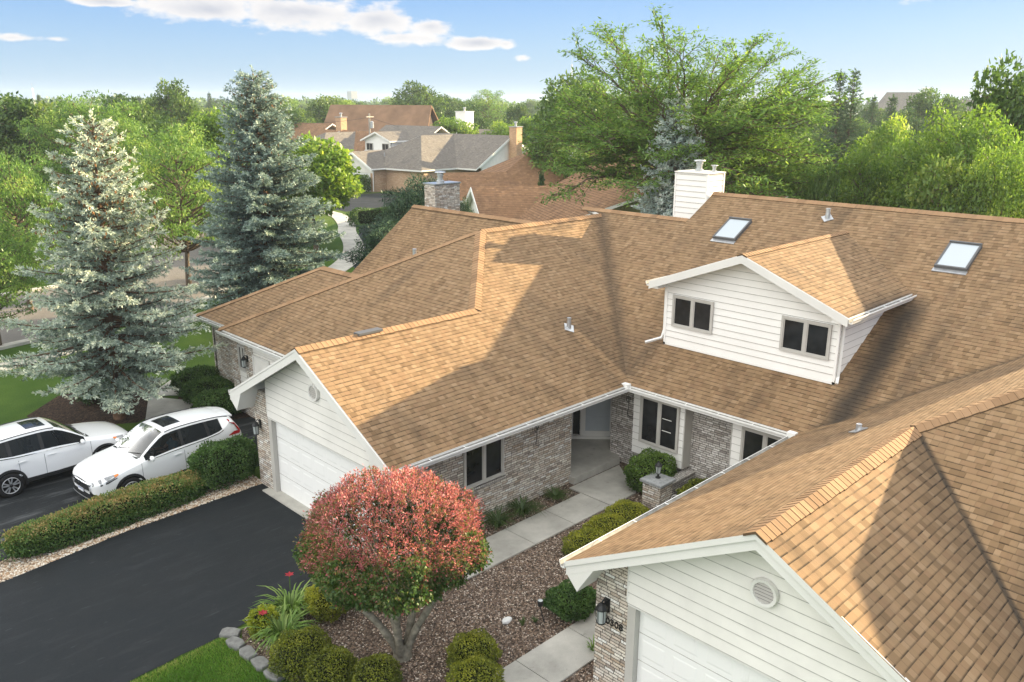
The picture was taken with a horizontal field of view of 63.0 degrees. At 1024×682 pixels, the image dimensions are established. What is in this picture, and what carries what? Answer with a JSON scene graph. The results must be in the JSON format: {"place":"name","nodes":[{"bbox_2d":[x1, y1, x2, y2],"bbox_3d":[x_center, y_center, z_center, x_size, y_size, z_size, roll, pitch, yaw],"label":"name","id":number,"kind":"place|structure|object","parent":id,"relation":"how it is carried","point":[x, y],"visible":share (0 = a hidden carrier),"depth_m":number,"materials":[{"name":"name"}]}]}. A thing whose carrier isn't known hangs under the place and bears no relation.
{"place":"outdoors","nodes":[
{"label":"outdoors","id":0,"kind":"place"},
{"bbox_2d":[0,216,231,343],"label":"street","id":1,"kind":"structure","parent":0,"point":[175,276],"depth_m":46.08,"materials":[{"name":"asphalt"}]},
{"bbox_2d":[0,148,83,309],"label":"broadleaf tree","id":2,"kind":"object","parent":1,"relation":"on","point":[9,205],"visible":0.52,"depth_m":39.70,"materials":[{"name":"green plant"}]},
{"bbox_2d":[0,287,233,349],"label":"kerb","id":3,"kind":"structure","parent":1,"relation":"on","point":[14,344],"depth_m":35.70,"materials":[{"name":"concrete"}]},
{"bbox_2d":[96,89,185,216],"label":"broadleaf tree","id":4,"kind":"object","parent":1,"relation":"on","point":[145,117],"visible":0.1,"depth_m":70.58,"materials":[{"name":"green plant"}]},
{"bbox_2d":[109,120,239,284],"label":"broadleaf tree","id":5,"kind":"object","parent":1,"relation":"on","point":[183,217],"visible":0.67,"depth_m":45.11,"materials":[{"name":"green plant"}]},
{"bbox_2d":[158,106,249,238],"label":"broadleaf tree","id":6,"kind":"object","parent":1,"relation":"on","point":[212,127],"visible":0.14,"depth_m":59.46,"materials":[{"name":"green plant"}]},
{"bbox_2d":[0,417,258,560],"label":"driveway","id":7,"kind":"structure","parent":0,"point":[35,499],"depth_m":21.81,"materials":[{"name":"asphalt"}]},
{"bbox_2d":[0,417,127,498],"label":"parked car","id":8,"kind":"object","parent":7,"relation":"on","point":[34,448],"visible":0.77,"depth_m":22.51,"materials":[{"name":"white paint"}]},
{"bbox_2d":[72,406,241,499],"bbox_3d":[-9.738,3.022,22.974,2.106,1.615,4.302,13,20,38],"label":"parked car","id":9,"kind":"object","parent":7,"relation":"on","point":[158,446],"visible":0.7,"depth_m":22.38,"materials":[{"name":"white paint"}]},
{"bbox_2d":[0,483,358,681],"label":"driveway","id":10,"kind":"structure","parent":0,"point":[131,604],"depth_m":17.73,"materials":[{"name":"asphalt"}]},
{"bbox_2d":[130,637,285,681],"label":"grass","id":11,"kind":"structure","parent":0,"point":[205,679],"depth_m":15.28,"materials":[{"name":"plant"}]},
{"bbox_2d":[324,211,363,270],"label":"pavement","id":12,"kind":"structure","parent":0,"point":[348,241],"depth_m":63.34,"materials":[{"name":"concrete"}]},
{"bbox_2d":[335,193,401,211],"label":"driveway","id":13,"kind":"structure","parent":0,"point":[368,200],"depth_m":87.53,"materials":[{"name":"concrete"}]},
{"bbox_2d":[0,109,863,681],"bbox_3d":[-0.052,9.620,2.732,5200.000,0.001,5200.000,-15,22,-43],"label":"ground","id":14,"kind":"structure","parent":0,"point":[18,399],"depth_m":30.88,"materials":[{"name":"green plant"}]},
{"bbox_2d":[0,210,53,345],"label":"broadleaf tree","id":15,"kind":"object","parent":14,"relation":"on","point":[8,261],"visible":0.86,"depth_m":34.12,"materials":[{"name":"green plant"}]},
{"bbox_2d":[0,90,100,222],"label":"broadleaf tree","id":16,"kind":"object","parent":14,"relation":"on","point":[11,112],"visible":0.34,"depth_m":64.63,"materials":[{"name":"green plant"}]},
{"bbox_2d":[14,89,162,225],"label":"broadleaf tree","id":17,"kind":"object","parent":14,"relation":"on","point":[76,110],"visible":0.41,"depth_m":61.34,"materials":[{"name":"green plant"}]},
{"bbox_2d":[27,378,164,423],"bbox_3d":[-13.780,2.173,28.675,4.800,0.001,4.700,-15,22,-43],"label":"mulch bed","id":18,"kind":"object","parent":14,"relation":"on","point":[60,408],"visible":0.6,"depth_m":27.98,"materials":[{"name":"brown wood"}]},
{"bbox_2d":[0,109,228,419],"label":"spruce tree","id":19,"kind":"object","parent":18,"relation":"on","point":[96,314],"visible":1,"depth_m":25.49,"materials":[{"name":"green plant"}]},
{"bbox_2d":[0,469,211,561],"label":"hedge","id":20,"kind":"object","parent":14,"relation":"on","point":[71,525],"visible":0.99,"depth_m":20.00,"materials":[{"name":"green plant"}]},
{"bbox_2d":[0,473,260,578],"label":"gravel strip","id":21,"kind":"object","parent":14,"relation":"on","point":[4,562],"visible":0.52,"depth_m":19.46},
{"bbox_2d":[0,475,261,581],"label":"gravel stones","id":22,"kind":"object","parent":21,"relation":"on","point":[18,566],"visible":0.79,"depth_m":20.03,"materials":[{"name":"gravel"}]},
{"bbox_2d":[145,397,192,419],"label":"walkway","id":23,"kind":"structure","parent":14,"relation":"on","point":[159,406],"depth_m":28.43,"materials":[{"name":"concrete"}]},
{"bbox_2d":[137,77,203,140],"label":"broadleaf tree","id":24,"kind":"object","parent":14,"relation":"on","point":[179,106],"visible":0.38,"depth_m":104.82,"materials":[{"name":"green plant"}]},
{"bbox_2d":[178,396,250,419],"bbox_3d":[-11.118,2.037,29.198,1.858,0.001,5.814,-13,21,-39],"label":"mulch bed","id":25,"kind":"object","parent":14,"relation":"on","point":[240,414],"visible":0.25,"depth_m":27.71,"materials":[{"name":"brown wood"}]},
{"bbox_2d":[169,364,218,393],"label":"clipped yew","id":26,"kind":"object","parent":25,"relation":"on","point":[188,374],"visible":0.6,"depth_m":29.68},
{"bbox_2d":[177,375,234,403],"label":"clipped yew","id":27,"kind":"object","parent":25,"relation":"on","point":[194,387],"visible":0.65,"depth_m":28.52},
{"bbox_2d":[190,386,241,414],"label":"clipped yew","id":28,"kind":"object","parent":25,"relation":"on","point":[220,397],"visible":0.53,"depth_m":27.26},
{"bbox_2d":[186,433,258,491],"bbox_3d":[-7.827,3.262,22.596,1.301,1.310,2.168,14,21,39],"label":"bush","id":29,"kind":"object","parent":14,"relation":"on","point":[232,458],"visible":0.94,"depth_m":22.28,"materials":[{"name":"plant"}]},
{"bbox_2d":[251,656,268,671],"bbox_3d":[-4.632,5.945,15.412,0.262,0.095,0.373,-14,21,-41],"label":"edging stone","id":30,"kind":"object","parent":14,"relation":"on","point":[258,663],"visible":0.85,"depth_m":15.36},
{"bbox_2d":[177,64,348,310],"bbox_3d":[-11.803,-6.737,39.501,8.272,12.064,8.469,-3,16,-12],"label":"spruce tree","id":31,"kind":"object","parent":14,"relation":"on","point":[258,239],"visible":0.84,"depth_m":38.42,"materials":[{"name":"green plant"}]},
{"bbox_2d":[241,95,306,143],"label":"broadleaf tree","id":32,"kind":"object","parent":14,"relation":"on","point":[295,117],"visible":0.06,"depth_m":126.08,"materials":[{"name":"green plant"}]},
{"bbox_2d":[260,113,381,150],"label":"townhouse","id":33,"kind":"structure","parent":14,"relation":"on","point":[316,129],"depth_m":119.70,"materials":[{"name":"brown paint"}]},
{"bbox_2d":[279,131,364,249],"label":"broadleaf tree","id":34,"kind":"object","parent":14,"relation":"on","point":[334,168],"visible":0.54,"depth_m":55.71,"materials":[{"name":"green plant"}]},
{"bbox_2d":[302,94,347,122],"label":"broadleaf tree","id":35,"kind":"object","parent":14,"relation":"on","point":[318,110],"visible":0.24,"depth_m":153.96,"materials":[{"name":"green plant"}]},
{"bbox_2d":[262,487,394,561],"bbox_3d":[-4.647,4.535,20.606,0.340,0.120,5.400,-15,22,-43],"label":"garage apron","id":36,"kind":"object","parent":14,"relation":"on","point":[291,503],"visible":0.33,"depth_m":21.63,"materials":[{"name":"concrete"}]},
{"bbox_2d":[343,219,398,267],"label":"pine tree","id":37,"kind":"object","parent":14,"relation":"on","point":[378,235],"visible":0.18,"depth_m":43.27,"materials":[{"name":"green plant"}]},
{"bbox_2d":[343,206,402,226],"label":"hedge","id":38,"kind":"object","parent":14,"relation":"on","point":[366,216],"visible":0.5,"depth_m":69.89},
{"bbox_2d":[324,105,439,130],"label":"house","id":39,"kind":"structure","parent":14,"relation":"on","point":[418,115],"depth_m":128.53,"materials":[{"name":"brown"}]},
{"bbox_2d":[372,172,447,227],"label":"pine tree","id":40,"kind":"object","parent":14,"relation":"on","point":[409,200],"visible":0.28,"depth_m":45.76,"materials":[{"name":"green plant"}]},
{"bbox_2d":[389,80,449,120],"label":"broadleaf tree","id":41,"kind":"object","parent":14,"relation":"on","point":[422,96],"visible":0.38,"depth_m":164.73,"materials":[{"name":"green plant"}]},
{"bbox_2d":[313,122,526,191],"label":"townhouse","id":42,"kind":"structure","parent":14,"relation":"on","point":[391,156],"depth_m":99.90,"materials":[{"name":"grey"}]},
{"bbox_2d":[242,461,651,681],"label":"mulch bed","id":43,"kind":"object","parent":14,"relation":"on","point":[369,629],"visible":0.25,"depth_m":16.86,"materials":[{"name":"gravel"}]},
{"bbox_2d":[243,602,280,640],"bbox_3d":[-4.835,5.431,16.266,0.756,0.574,0.718,-15,22,-43],"label":"shrub","id":44,"kind":"object","parent":43,"relation":"on","point":[257,617],"visible":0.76,"depth_m":16.12,"materials":[{"name":"green plant"}]},
{"bbox_2d":[239,596,322,655],"bbox_3d":[-4.448,5.524,16.006,1.653,0.582,1.643,6,17,21],"label":"daylily","id":45,"kind":"object","parent":43,"relation":"on","point":[274,631],"visible":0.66,"depth_m":16.10,"materials":[{"name":"green plant"}]},
{"bbox_2d":[251,571,321,628],"bbox_3d":[-4.411,5.179,16.873,1.618,0.772,1.681,-15,22,-43],"label":"daylily","id":46,"kind":"object","parent":43,"relation":"on","point":[293,601],"visible":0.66,"depth_m":16.95,"materials":[{"name":"green plant"}]},
{"bbox_2d":[266,623,334,681],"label":"boxwood","id":47,"kind":"object","parent":43,"relation":"on","point":[292,653],"visible":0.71,"depth_m":14.95,"materials":[{"name":"plant"}]},
{"bbox_2d":[302,584,351,622],"bbox_3d":[-3.724,5.154,16.865,1.027,0.791,1.016,-15,22,-43],"label":"boxwood","id":48,"kind":"object","parent":43,"relation":"on","point":[317,600],"visible":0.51,"depth_m":16.57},
{"bbox_2d":[300,644,358,681],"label":"boxwood","id":49,"kind":"object","parent":43,"relation":"on","point":[334,665],"visible":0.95,"depth_m":14.60,"materials":[{"name":"plant"}]},
{"bbox_2d":[348,653,404,681],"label":"boxwood","id":50,"kind":"object","parent":43,"relation":"on","point":[376,667],"visible":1,"depth_m":14.57,"materials":[{"name":"plant"}]},
{"bbox_2d":[291,464,493,662],"bbox_3d":[-2.220,4.171,15.261,3.599,3.714,3.538,-15,22,-43],"label":"red leaf tree","id":51,"kind":"object","parent":43,"relation":"on","point":[338,578],"visible":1,"depth_m":14.50,"materials":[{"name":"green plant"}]},
{"bbox_2d":[444,626,502,667],"bbox_3d":[-0.729,5.702,15.328,1.064,0.646,1.015,-15,22,-43],"label":"boxwood","id":52,"kind":"object","parent":43,"relation":"on","point":[466,646],"visible":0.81,"depth_m":15.21,"materials":[{"name":"plant"}]},
{"bbox_2d":[445,653,504,681],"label":"boxwood","id":53,"kind":"object","parent":43,"relation":"on","point":[477,669],"visible":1,"depth_m":14.55,"materials":[{"name":"plant"}]},
{"bbox_2d":[481,505,522,529],"bbox_3d":[-0.342,4.357,20.623,1.272,0.347,1.314,-15,22,-43],"label":"liriope","id":54,"kind":"object","parent":43,"relation":"on","point":[500,520],"visible":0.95,"depth_m":20.61,"materials":[{"name":"green plant"}]},
{"bbox_2d":[503,494,549,518],"bbox_3d":[0.265,4.196,21.198,1.362,0.348,1.597,-15,22,-43],"label":"liriope","id":55,"kind":"object","parent":43,"relation":"on","point":[522,510],"visible":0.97,"depth_m":21.17,"materials":[{"name":"green plant"}]},
{"bbox_2d":[543,577,595,623],"bbox_3d":[1.233,5.230,17.053,1.234,0.631,1.128,-15,22,-43],"label":"yew","id":56,"kind":"object","parent":43,"relation":"on","point":[567,599],"visible":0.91,"depth_m":16.78,"materials":[{"name":"plant"}]},
{"bbox_2d":[561,527,606,555],"bbox_3d":[1.731,4.633,19.202,1.290,0.576,1.110,-15,22,-43],"label":"clipped mound","id":57,"kind":"object","parent":43,"relation":"on","point":[582,538],"visible":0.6,"depth_m":19.08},
{"bbox_2d":[582,512,626,534],"bbox_3d":[2.252,4.448,19.916,1.213,0.566,1.079,-15,22,-43],"label":"clipped mound","id":58,"kind":"object","parent":43,"relation":"on","point":[606,522],"visible":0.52,"depth_m":19.82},
{"bbox_2d":[601,498,649,522],"bbox_3d":[2.849,4.238,20.614,1.343,0.593,1.161,-15,22,-43],"label":"clipped mound","id":59,"kind":"object","parent":43,"relation":"on","point":[628,510],"visible":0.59,"depth_m":20.47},
{"bbox_2d":[623,447,677,491],"bbox_3d":[3.762,3.460,22.397,1.534,1.111,1.438,-15,22,-43],"label":"boxwood","id":60,"kind":"object","parent":43,"relation":"on","point":[644,465],"visible":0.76,"depth_m":22.12,"materials":[{"name":"plant"}]},
{"bbox_2d":[640,471,675,508],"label":"lamp pillar","id":61,"kind":"structure","parent":43,"relation":"on","point":[656,492],"depth_m":21.40,"materials":[{"name":"brick"}]},
{"bbox_2d":[672,468,694,497],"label":"planter wall","id":62,"kind":"structure","parent":43,"relation":"on","point":[683,477],"depth_m":22.11,"materials":[{"name":"grey brick"}]},
{"bbox_2d":[437,93,457,116],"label":"broadleaf tree","id":63,"kind":"object","parent":14,"relation":"on","point":[449,111],"visible":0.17,"depth_m":181.19,"materials":[{"name":"green plant"}]},
{"bbox_2d":[432,115,478,133],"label":"broadleaf tree","id":64,"kind":"object","parent":14,"relation":"on","point":[453,126],"visible":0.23,"depth_m":112.92,"materials":[{"name":"green plant"}]},
{"bbox_2d":[438,104,494,128],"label":"broadleaf tree","id":65,"kind":"object","parent":14,"relation":"on","point":[480,122],"visible":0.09,"depth_m":133.98,"materials":[{"name":"green plant"}]},
{"bbox_2d":[440,107,495,134],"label":"townhouse","id":66,"kind":"structure","parent":14,"relation":"on","point":[466,116],"depth_m":123.66,"materials":[{"name":"grey"}]},
{"bbox_2d":[5,92,941,115],"bbox_3d":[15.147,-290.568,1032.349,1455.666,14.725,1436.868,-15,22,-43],"label":"wood","id":67,"kind":"object","parent":14,"relation":"on","point":[202,101],"visible":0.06,"depth_m":484.61,"materials":[{"name":"green plant"}]},
{"bbox_2d":[463,89,515,128],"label":"broadleaf tree","id":68,"kind":"object","parent":14,"relation":"on","point":[491,112],"visible":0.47,"depth_m":176.25,"materials":[{"name":"green plant"}]},
{"bbox_2d":[481,120,525,145],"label":"broadleaf tree","id":69,"kind":"object","parent":14,"relation":"on","point":[497,129],"visible":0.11,"depth_m":116.11,"materials":[{"name":"green plant"}]},
{"bbox_2d":[502,102,531,128],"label":"broadleaf tree","id":70,"kind":"object","parent":14,"relation":"on","point":[516,114],"visible":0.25,"depth_m":143.72,"materials":[{"name":"green plant"}]},
{"bbox_2d":[502,114,546,146],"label":"broadleaf tree","id":71,"kind":"object","parent":14,"relation":"on","point":[523,123],"visible":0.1,"depth_m":107.49,"materials":[{"name":"green plant"}]},
{"bbox_2d":[444,493,609,591],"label":"walkway","id":72,"kind":"structure","parent":14,"relation":"on","point":[518,538],"depth_m":20.44,"materials":[{"name":"concrete"}]},
{"bbox_2d":[494,611,595,681],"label":"walkway","id":73,"kind":"structure","parent":14,"relation":"on","point":[564,654],"depth_m":15.62,"materials":[{"name":"concrete"}]},
{"bbox_2d":[521,64,622,179],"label":"broadleaf tree","id":74,"kind":"object","parent":14,"relation":"on","point":[544,114],"visible":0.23,"depth_m":68.44,"materials":[{"name":"green plant"}]},
{"bbox_2d":[569,439,619,484],"bbox_3d":[1.763,3.261,24.793,3.050,0.200,2.880,-15,22,-43],"label":"porch","id":75,"kind":"object","parent":14,"relation":"on","point":[590,458],"visible":0.46,"depth_m":24.03,"materials":[{"name":"concrete"}]},
{"bbox_2d":[443,134,759,214],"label":"townhouse","id":76,"kind":"structure","parent":14,"relation":"on","point":[518,170],"depth_m":68.33,"materials":[{"name":"brown paint"}]},
{"bbox_2d":[570,465,636,505],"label":"walkway","id":77,"kind":"structure","parent":14,"relation":"on","point":[609,487],"depth_m":22.59,"materials":[{"name":"concrete"}]},
{"bbox_2d":[194,159,1023,681],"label":"townhouse","id":78,"kind":"structure","parent":14,"relation":"on","point":[824,399],"depth_m":20.19,"materials":[{"name":"brown"}]},
{"bbox_2d":[276,423,377,539],"bbox_3d":[-4.512,3.444,20.450,0.068,2.106,4.630,-15,22,-43],"label":"garage door","id":79,"kind":"structure","parent":78,"relation":"in","point":[306,467],"depth_m":21.03,"materials":[{"name":"paint"}]},
{"bbox_2d":[463,438,503,490],"bbox_3d":[-0.675,2.843,20.289,1.320,1.280,0.045,-15,22,-43],"label":"window","id":80,"kind":"structure","parent":78,"relation":"in","point":[485,463],"depth_m":20.31,"materials":[{"name":"black glass"}]},
{"bbox_2d":[582,398,611,435],"bbox_3d":[2.598,1.930,25.213,0.920,1.980,0.070,1,16,1],"label":"front door","id":81,"kind":"structure","parent":78,"relation":"in","point":[596,421],"depth_m":25.33,"materials":[{"name":"grey paint"}]},
{"bbox_2d":[638,395,680,453],"bbox_3d":[3.964,2.241,22.569,0.045,1.360,1.270,-15,22,-43],"label":"window","id":82,"kind":"structure","parent":78,"relation":"in","point":[659,421],"depth_m":22.57,"materials":[{"name":"black glass"}]},
{"bbox_2d":[671,294,713,334],"bbox_3d":[4.859,-0.722,22.551,0.045,0.880,1.280,-15,22,-43],"label":"window","id":83,"kind":"structure","parent":78,"relation":"in","point":[693,314],"depth_m":22.53,"materials":[{"name":"black glass"}]},
{"bbox_2d":[637,611,775,681],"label":"garage door","id":84,"kind":"structure","parent":78,"relation":"in","point":[665,654],"depth_m":13.31,"materials":[{"name":"paint"}]},
{"bbox_2d":[739,426,781,461],"bbox_3d":[6.149,2.905,20.457,0.045,1.400,1.270,-15,22,-43],"label":"window","id":85,"kind":"structure","parent":78,"relation":"in","point":[753,441],"depth_m":20.57,"materials":[{"name":"black glass"}]},
{"bbox_2d":[779,315,832,360],"bbox_3d":[7.128,-0.083,20.343,0.045,0.880,1.280,-15,22,-43],"label":"window","id":86,"kind":"structure","parent":78,"relation":"in","point":[804,337],"depth_m":20.33,"materials":[{"name":"black glass"}]},
{"bbox_2d":[464,153,788,221],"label":"townhouse","id":87,"kind":"structure","parent":14,"relation":"on","point":[516,202],"depth_m":54.56,"materials":[{"name":"brown paint"}]},
{"bbox_2d":[631,91,711,216],"bbox_3d":[6.977,-5.321,36.258,5.692,10.618,5.634,-15,22,-43],"label":"spruce tree","id":88,"kind":"object","parent":14,"relation":"on","point":[665,198],"visible":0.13,"depth_m":35.29,"materials":[{"name":"grey plant"}]},
{"bbox_2d":[518,3,875,207],"bbox_3d":[8.137,-8.017,39.178,15.263,14.123,16.655,-1,16,-6],"label":"locust tree","id":89,"kind":"object","parent":14,"relation":"on","point":[617,137],"visible":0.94,"depth_m":36.20,"materials":[{"name":"green plant"}]},
{"bbox_2d":[721,127,816,193],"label":"broadleaf tree","id":90,"kind":"object","parent":14,"relation":"on","point":[764,156],"visible":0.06,"depth_m":42.28,"materials":[{"name":"green plant"}]},
{"bbox_2d":[764,147,845,202],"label":"broadleaf tree","id":91,"kind":"object","parent":14,"relation":"on","point":[805,176],"visible":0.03,"depth_m":40.40,"materials":[{"name":"green plant"}]},
{"bbox_2d":[796,159,840,202],"bbox_3d":[12.871,-3.841,36.065,2.676,7.837,2.719,-5,17,-19],"label":"broadleaf tree","id":92,"kind":"object","parent":14,"relation":"on","point":[819,189],"visible":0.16,"depth_m":35.01,"materials":[{"name":"green plant"}]},
{"bbox_2d":[814,69,857,181],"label":"fir tree","id":93,"kind":"object","parent":14,"relation":"on","point":[839,83],"visible":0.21,"depth_m":73.95,"materials":[{"name":"green plant"}]},
{"bbox_2d":[794,114,882,162],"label":"broadleaf tree","id":94,"kind":"object","parent":14,"relation":"on","point":[868,127],"visible":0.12,"depth_m":99.72,"materials":[{"name":"green plant"}]},
{"bbox_2d":[820,68,867,172],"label":"fir tree","id":95,"kind":"object","parent":14,"relation":"on","point":[855,124],"visible":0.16,"depth_m":73.96,"materials":[{"name":"green plant"}]},
{"bbox_2d":[833,137,908,206],"bbox_3d":[16.494,-5.296,39.800,4.542,8.640,4.618,4,16,14],"label":"broadleaf tree","id":96,"kind":"object","parent":14,"relation":"on","point":[848,181],"visible":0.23,"depth_m":38.56,"materials":[{"name":"green plant"}]},
{"bbox_2d":[865,95,878,128],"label":"fir tree","id":97,"kind":"object","parent":14,"relation":"on","point":[873,110],"visible":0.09,"depth_m":104.84,"materials":[{"name":"green plant"}]},
{"bbox_2d":[849,113,923,193],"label":"broadleaf tree","id":98,"kind":"object","parent":14,"relation":"on","point":[888,132],"visible":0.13,"depth_m":57.79,"materials":[{"name":"green plant"}]},
{"bbox_2d":[877,93,899,127],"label":"fir tree","id":99,"kind":"object","parent":14,"relation":"on","point":[892,108],"visible":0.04,"depth_m":98.73,"materials":[{"name":"green plant"}]},
{"bbox_2d":[876,88,929,117],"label":"building","id":100,"kind":"structure","parent":14,"relation":"on","point":[901,99],"depth_m":292.23,"materials":[{"name":"beige brick"}]},
{"bbox_2d":[891,104,926,140],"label":"broadleaf tree","id":101,"kind":"object","parent":14,"relation":"on","point":[913,123],"visible":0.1,"depth_m":108.68,"materials":[{"name":"green plant"}]},
{"bbox_2d":[875,129,952,203],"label":"broadleaf tree","id":102,"kind":"object","parent":14,"relation":"on","point":[903,141],"visible":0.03,"depth_m":41.48,"materials":[{"name":"green plant"}]},
{"bbox_2d":[904,86,968,131],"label":"broadleaf tree","id":103,"kind":"object","parent":14,"relation":"on","point":[923,104],"visible":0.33,"depth_m":128.22,"materials":[{"name":"green plant"}]},
{"bbox_2d":[868,98,1023,217],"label":"broadleaf tree","id":104,"kind":"object","parent":14,"relation":"on","point":[954,143],"visible":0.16,"depth_m":35.92,"materials":[{"name":"green plant"}]},
{"bbox_2d":[902,150,997,215],"bbox_3d":[16.723,-3.254,33.061,4.231,8.385,4.425,9,18,27],"label":"broadleaf tree","id":105,"kind":"object","parent":14,"relation":"on","point":[937,183],"visible":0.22,"depth_m":32.31,"materials":[{"name":"green plant"}]},
{"bbox_2d":[930,135,1023,218],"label":"broadleaf tree","id":106,"kind":"object","parent":14,"relation":"on","point":[1009,173],"visible":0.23,"depth_m":31.53,"materials":[{"name":"green plant"}]},
{"bbox_2d":[931,48,1023,166],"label":"broadleaf tree","id":107,"kind":"object","parent":14,"relation":"on","point":[1004,99],"visible":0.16,"depth_m":41.06,"materials":[{"name":"green plant"}]},
{"bbox_2d":[0,0,1023,104],"label":"sky","id":108,"kind":"structure","parent":0,"point":[311,48],"materials":[{"name":"blue"}]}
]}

